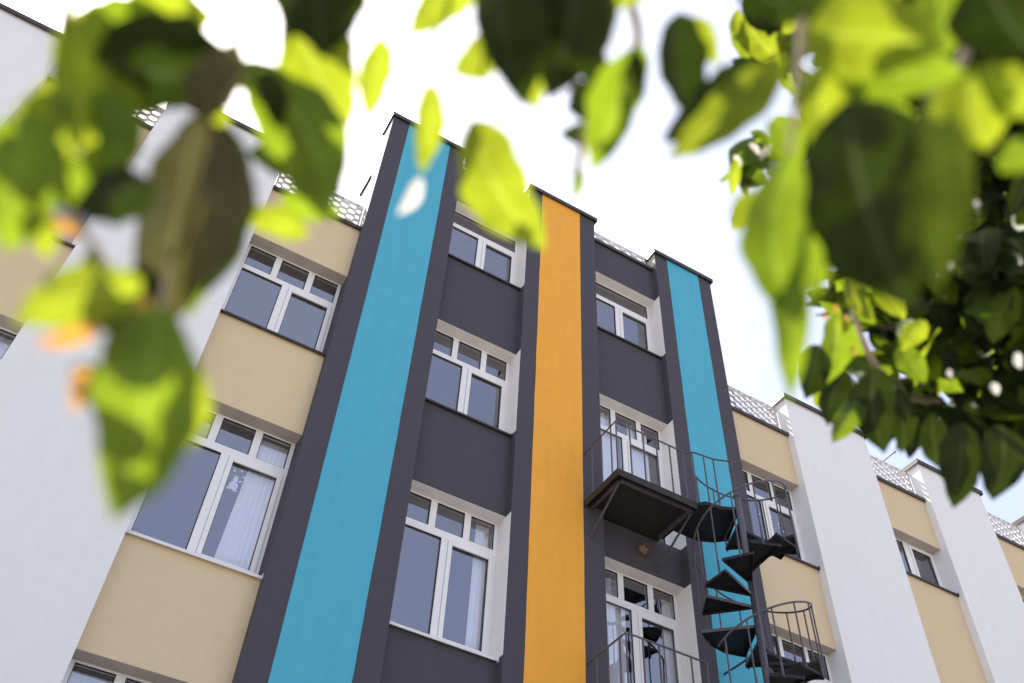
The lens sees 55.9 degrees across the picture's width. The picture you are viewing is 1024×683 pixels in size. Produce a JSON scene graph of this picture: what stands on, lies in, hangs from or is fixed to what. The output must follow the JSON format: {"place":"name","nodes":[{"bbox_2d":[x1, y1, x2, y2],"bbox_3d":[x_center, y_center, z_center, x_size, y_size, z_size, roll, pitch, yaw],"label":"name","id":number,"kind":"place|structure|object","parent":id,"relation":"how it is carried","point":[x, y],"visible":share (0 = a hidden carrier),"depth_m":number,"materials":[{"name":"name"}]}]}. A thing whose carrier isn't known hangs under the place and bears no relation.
{"place":"outdoors","nodes":[
{"label":"outdoors","id":0,"kind":"place"},
{"bbox_2d":[0,0,1023,541],"label":"sky","id":1,"kind":"structure","parent":0,"point":[642,201],"materials":[{"name":"white"}]},
{"label":"ground","id":2,"kind":"structure","parent":0,"visible":0},
{"bbox_2d":[0,0,649,521],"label":"leafy tree","id":3,"kind":"object","parent":2,"relation":"on","point":[188,202],"visible":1,"depth_m":0.67,"materials":[{"name":"green plant"}]},
{"bbox_2d":[0,2,1023,682],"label":"building","id":4,"kind":"structure","parent":2,"relation":"on","point":[428,382],"depth_m":13.02,"materials":[{"name":"white paint"}]},
{"bbox_2d":[0,336,11,358],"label":"curtain","id":5,"kind":"object","parent":4,"relation":"hanging from","point":[5,343],"visible":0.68,"depth_m":10.55,"materials":[{"name":"white fabric"}]},
{"bbox_2d":[0,314,23,359],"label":"window","id":6,"kind":"structure","parent":4,"relation":"in","point":[9,329],"depth_m":10.56,"materials":[{"name":"beige paint"}]},
{"bbox_2d":[52,152,91,247],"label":"window","id":7,"kind":"structure","parent":4,"relation":"in","point":[59,212],"depth_m":13.62,"materials":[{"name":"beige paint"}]},
{"bbox_2d":[68,671,112,682],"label":"curtain","id":8,"kind":"object","parent":4,"relation":"hanging from","point":[77,677],"visible":0.87,"depth_m":8.74,"materials":[{"name":"white fabric"}]},
{"bbox_2d":[61,648,187,682],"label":"window","id":9,"kind":"structure","parent":4,"relation":"in","point":[82,661],"depth_m":8.79,"materials":[{"name":"beige paint"}]},
{"bbox_2d":[141,110,163,125],"bbox_3d":[-5.797,-3.481,13.872,1.447,0.733,0.045,25,-52,-18],"label":"roof railing","id":10,"kind":"object","parent":4,"relation":"on","point":[151,120],"visible":0.05,"depth_m":14.05,"materials":[{"name":"metal"}]},
{"bbox_2d":[126,399,301,580],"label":"window","id":11,"kind":"structure","parent":4,"relation":"in","point":[190,514],"depth_m":11.80,"materials":[{"name":"beige paint"}]},
{"bbox_2d":[226,475,242,491],"bbox_3d":[-3.121,1.594,10.848,0.158,0.214,0.006,25,-52,-18],"label":"window sticker","id":12,"kind":"object","parent":11,"relation":"attached to","point":[233,485],"depth_m":10.83,"materials":[{"name":"white paper"}]},
{"bbox_2d":[214,440,287,569],"bbox_3d":[-2.930,1.849,10.845,0.441,1.910,0.012,25,-52,-18],"label":"curtain","id":13,"kind":"object","parent":4,"relation":"hanging from","point":[238,542],"visible":0.65,"depth_m":10.75,"materials":[{"name":"white fabric"}]},
{"bbox_2d":[220,233,346,356],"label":"window","id":14,"kind":"structure","parent":4,"relation":"in","point":[276,290],"depth_m":14.03,"materials":[{"name":"beige paint"}]},
{"bbox_2d":[275,177,363,224],"bbox_3d":[-2.978,-2.165,14.860,1.387,0.733,0.045,25,-52,-18],"label":"roof railing","id":15,"kind":"object","parent":4,"relation":"on","point":[348,202],"visible":0.23,"depth_m":15.08,"materials":[{"name":"metal"}]},
{"bbox_2d":[389,479,510,662],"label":"window","id":16,"kind":"structure","parent":4,"relation":"in","point":[439,547],"depth_m":12.33,"materials":[{"name":"white paint"}]},
{"bbox_2d":[425,319,520,437],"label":"window","id":17,"kind":"structure","parent":4,"relation":"in","point":[471,377],"depth_m":14.64,"materials":[{"name":"white paint"}]},
{"bbox_2d":[465,524,488,650],"bbox_3d":[-0.422,3.020,11.725,0.190,1.910,0.012,25,-52,-18],"label":"curtain","id":18,"kind":"object","parent":4,"relation":"hanging from","point":[474,619],"visible":0.72,"depth_m":11.66,"materials":[{"name":"white fabric"}]},
{"bbox_2d":[448,201,526,290],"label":"window","id":19,"kind":"structure","parent":4,"relation":"in","point":[466,222],"depth_m":16.68,"materials":[{"name":"white paint"}]},
{"bbox_2d":[600,413,616,481],"bbox_3d":[1.374,1.968,14.392,0.561,2.500,0.040,25,-52,-18],"label":"curtain","id":20,"kind":"object","parent":4,"relation":"hanging from","point":[606,454],"visible":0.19,"depth_m":14.78,"materials":[{"name":"white fabric"}]},
{"bbox_2d":[605,578,626,682],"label":"curtain","id":21,"kind":"object","parent":4,"relation":"hanging from","point":[616,623],"visible":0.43,"depth_m":12.39,"materials":[{"name":"white fabric"}]},
{"bbox_2d":[594,232,645,263],"bbox_3d":[2.031,-1.752,18.690,1.368,0.463,0.045,25,-52,-18],"label":"roof railing","id":22,"kind":"object","parent":4,"relation":"on","point":[614,244],"visible":0.37,"depth_m":18.82,"materials":[{"name":"metal"}]},
{"bbox_2d":[596,271,664,359],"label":"window","id":23,"kind":"structure","parent":4,"relation":"in","point":[623,300],"depth_m":17.62,"materials":[{"name":"white paint"}]},
{"bbox_2d":[627,426,649,481],"bbox_3d":[1.943,2.235,14.592,0.402,2.500,0.042,25,-52,-18],"label":"curtain","id":24,"kind":"object","parent":4,"relation":"hanging from","point":[638,463],"visible":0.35,"depth_m":15.02,"materials":[{"name":"white fabric"}]},
{"bbox_2d":[584,420,697,572],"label":"balcony","id":25,"kind":"structure","parent":4,"relation":"attached to","point":[633,503],"depth_m":13.05,"materials":[{"name":"brown metal"}]},
{"bbox_2d":[637,543,649,556],"bbox_3d":[1.819,2.845,13.243,0.190,0.190,0.104,25,-52,-18],"label":"bulkhead lamp","id":26,"kind":"object","parent":4,"relation":"attached to","point":[643,549],"visible":1,"depth_m":13.21,"materials":[{"name":"metal"}]},
{"bbox_2d":[600,394,686,549],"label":"balcony door","id":27,"kind":"structure","parent":4,"relation":"in","point":[615,410],"depth_m":15.26,"materials":[{"name":"white paint"}]},
{"bbox_2d":[586,631,709,682],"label":"balcony","id":28,"kind":"structure","parent":4,"relation":"attached to","point":[643,654],"depth_m":10.89,"materials":[{"name":"brown metal"}]},
{"bbox_2d":[605,556,701,682],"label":"balcony door","id":29,"kind":"structure","parent":4,"relation":"in","point":[643,592],"depth_m":12.98,"materials":[{"name":"white paint"}]},
{"bbox_2d":[661,599,675,682],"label":"curtain","id":30,"kind":"object","parent":4,"relation":"hanging from","point":[666,612],"visible":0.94,"depth_m":12.76,"materials":[{"name":"white fabric"}]},
{"bbox_2d":[728,385,779,427],"bbox_3d":[4.271,1.219,17.404,1.340,0.733,0.045,25,-52,-18],"label":"roof railing","id":31,"kind":"object","parent":4,"relation":"on","point":[755,402],"visible":0.56,"depth_m":17.55,"materials":[{"name":"metal"}]},
{"bbox_2d":[741,459,819,570],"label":"window","id":32,"kind":"structure","parent":4,"relation":"in","point":[752,473],"depth_m":16.22,"materials":[{"name":"beige paint"}]},
{"bbox_2d":[770,623,835,682],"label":"window","id":33,"kind":"structure","parent":4,"relation":"in","point":[785,645],"depth_m":13.96,"materials":[{"name":"beige paint"}]},
{"bbox_2d":[870,455,914,492],"bbox_3d":[7.147,2.562,18.413,1.331,0.733,0.045,25,-52,-18],"label":"roof railing","id":34,"kind":"object","parent":4,"relation":"on","point":[891,468],"visible":0.48,"depth_m":18.57,"materials":[{"name":"metal"}]},
{"bbox_2d":[892,527,958,596],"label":"window","id":35,"kind":"structure","parent":4,"relation":"in","point":[918,560],"depth_m":17.28,"materials":[{"name":"beige paint"}]},
{"bbox_2d":[987,512,1023,545],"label":"roof railing","id":36,"kind":"object","parent":4,"relation":"on","point":[1005,527],"visible":0.42,"depth_m":19.51,"materials":[{"name":"metal"}]},
{"bbox_2d":[1017,585,1023,601],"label":"window","id":37,"kind":"structure","parent":4,"relation":"in","point":[1021,589],"depth_m":18.13,"materials":[{"name":"beige paint"}]},
{"bbox_2d":[674,451,826,682],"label":"spiral staircase","id":38,"kind":"structure","parent":2,"relation":"on","point":[714,522],"depth_m":11.92,"materials":[{"name":"metal"}]},
{"bbox_2d":[657,0,1023,507],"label":"leafy tree","id":39,"kind":"object","parent":2,"relation":"on","point":[885,198],"visible":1,"depth_m":0.80,"materials":[{"name":"green plant"}]}
]}

